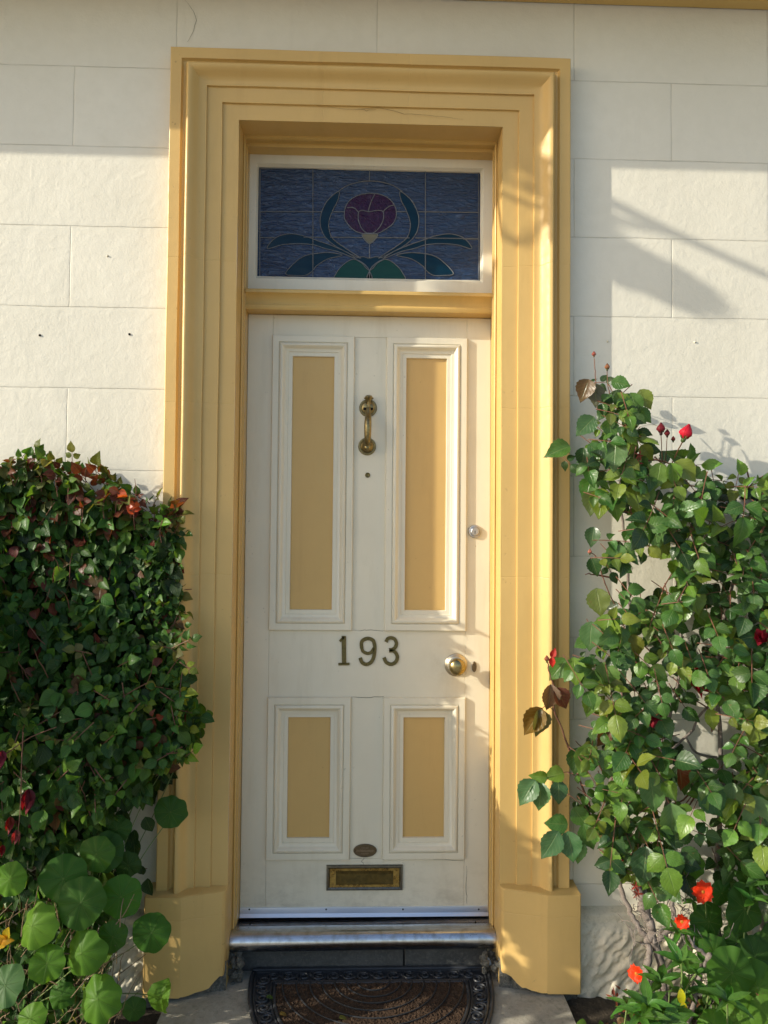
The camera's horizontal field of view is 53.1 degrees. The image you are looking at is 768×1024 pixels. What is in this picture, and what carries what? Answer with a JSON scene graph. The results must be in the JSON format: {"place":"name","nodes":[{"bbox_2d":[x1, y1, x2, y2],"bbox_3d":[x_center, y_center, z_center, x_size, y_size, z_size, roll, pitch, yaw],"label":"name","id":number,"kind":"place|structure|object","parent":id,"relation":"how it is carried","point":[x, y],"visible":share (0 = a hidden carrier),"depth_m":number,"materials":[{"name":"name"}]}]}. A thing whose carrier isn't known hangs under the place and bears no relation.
{"place":"outdoors","nodes":[
{"label":"outdoors","id":0,"kind":"place"},
{"bbox_2d":[0,996,714,1023],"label":"garden soil","id":1,"kind":"structure","parent":0,"point":[596,1010],"depth_m":2.25,"materials":[{"name":"brown soil"}]},
{"bbox_2d":[0,659,200,1023],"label":"nasturtium","id":2,"kind":"object","parent":1,"relation":"on","point":[75,893],"visible":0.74,"depth_m":2.00,"materials":[{"name":"green plant"}]},
{"bbox_2d":[0,439,214,1023],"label":"climbing rose","id":3,"kind":"object","parent":1,"relation":"on","point":[79,664],"visible":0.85,"depth_m":2.18,"materials":[{"name":"green plant"}]},
{"bbox_2d":[517,351,767,1023],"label":"rose bush","id":4,"kind":"object","parent":1,"relation":"on","point":[632,757],"visible":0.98,"depth_m":2.17,"materials":[{"name":"green plant"}]},
{"bbox_2d":[576,994,734,1023],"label":"ground weeds","id":5,"kind":"object","parent":1,"relation":"on","point":[701,1004],"visible":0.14,"depth_m":2.13,"materials":[{"name":"green plant"}]},
{"bbox_2d":[605,886,767,1023],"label":"spurge","id":6,"kind":"object","parent":1,"relation":"on","point":[650,1006],"visible":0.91,"depth_m":2.05,"materials":[{"name":"green plant"}]},
{"bbox_2d":[627,851,767,1023],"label":"nasturtium","id":7,"kind":"object","parent":1,"relation":"on","point":[741,965],"visible":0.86,"depth_m":2.16,"materials":[{"name":"green plant"}]},
{"label":"ground","id":8,"kind":"structure","parent":0,"visible":0},
{"bbox_2d":[157,965,575,1023],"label":"doorstep slab","id":9,"kind":"structure","parent":8,"relation":"on","point":[229,1005],"depth_m":2.23,"materials":[{"name":"concrete"}]},
{"bbox_2d":[227,949,499,984],"bbox_3d":[-0.064,1.419,2.446,0.868,0.115,0.221,1,-2,-2],"label":"stone step","id":10,"kind":"object","parent":9,"relation":"on","point":[240,962],"visible":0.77,"depth_m":2.43,"materials":[{"name":"grey stone"}]},
{"bbox_2d":[229,915,496,951],"bbox_3d":[-0.066,1.343,2.471,0.829,0.062,0.176,1,-2,-2],"label":"door sill","id":11,"kind":"structure","parent":10,"relation":"on","point":[344,933],"depth_m":2.40,"materials":[{"name":"metal"}]},
{"bbox_2d":[248,965,494,1023],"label":"doormat","id":12,"kind":"object","parent":9,"relation":"on","point":[463,994],"visible":1,"depth_m":2.27,"materials":[{"name":"black rubber"}]},
{"bbox_2d":[0,0,767,1002],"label":"house wall","id":13,"kind":"structure","parent":8,"relation":"on","point":[668,252],"depth_m":2.43,"materials":[{"name":"paint"}]},
{"bbox_2d":[143,47,580,1007],"bbox_3d":[-0.052,0.026,2.457,1.300,2.920,0.286,1,-2,-2],"label":"door surround","id":14,"kind":"object","parent":13,"relation":"attached to","point":[223,101],"visible":0.82,"depth_m":2.38,"materials":[{"name":"paint"}]},
{"bbox_2d":[232,135,496,928],"bbox_3d":[-0.055,0.054,2.535,0.832,2.551,0.128,1,-2,-2],"label":"door frame","id":15,"kind":"object","parent":14,"relation":"attached to","point":[365,303],"visible":0.96,"depth_m":2.53,"materials":[{"name":"paint"}]},
{"bbox_2d":[239,314,490,917],"bbox_3d":[-0.054,0.335,2.551,0.820,1.995,0.088,1,-2,-2],"label":"front door","id":16,"kind":"structure","parent":15,"relation":"attached to","point":[365,762],"depth_m":2.57,"materials":[{"name":"beige paint"}]},
{"bbox_2d":[248,154,491,292],"bbox_3d":[-0.044,-0.966,2.613,0.823,0.472,0.036,1,-2,-2],"label":"fanlight","id":17,"kind":"object","parent":15,"relation":"attached to","point":[367,223],"visible":1,"depth_m":2.62,"materials":[{"name":"blue glass"}]}
]}

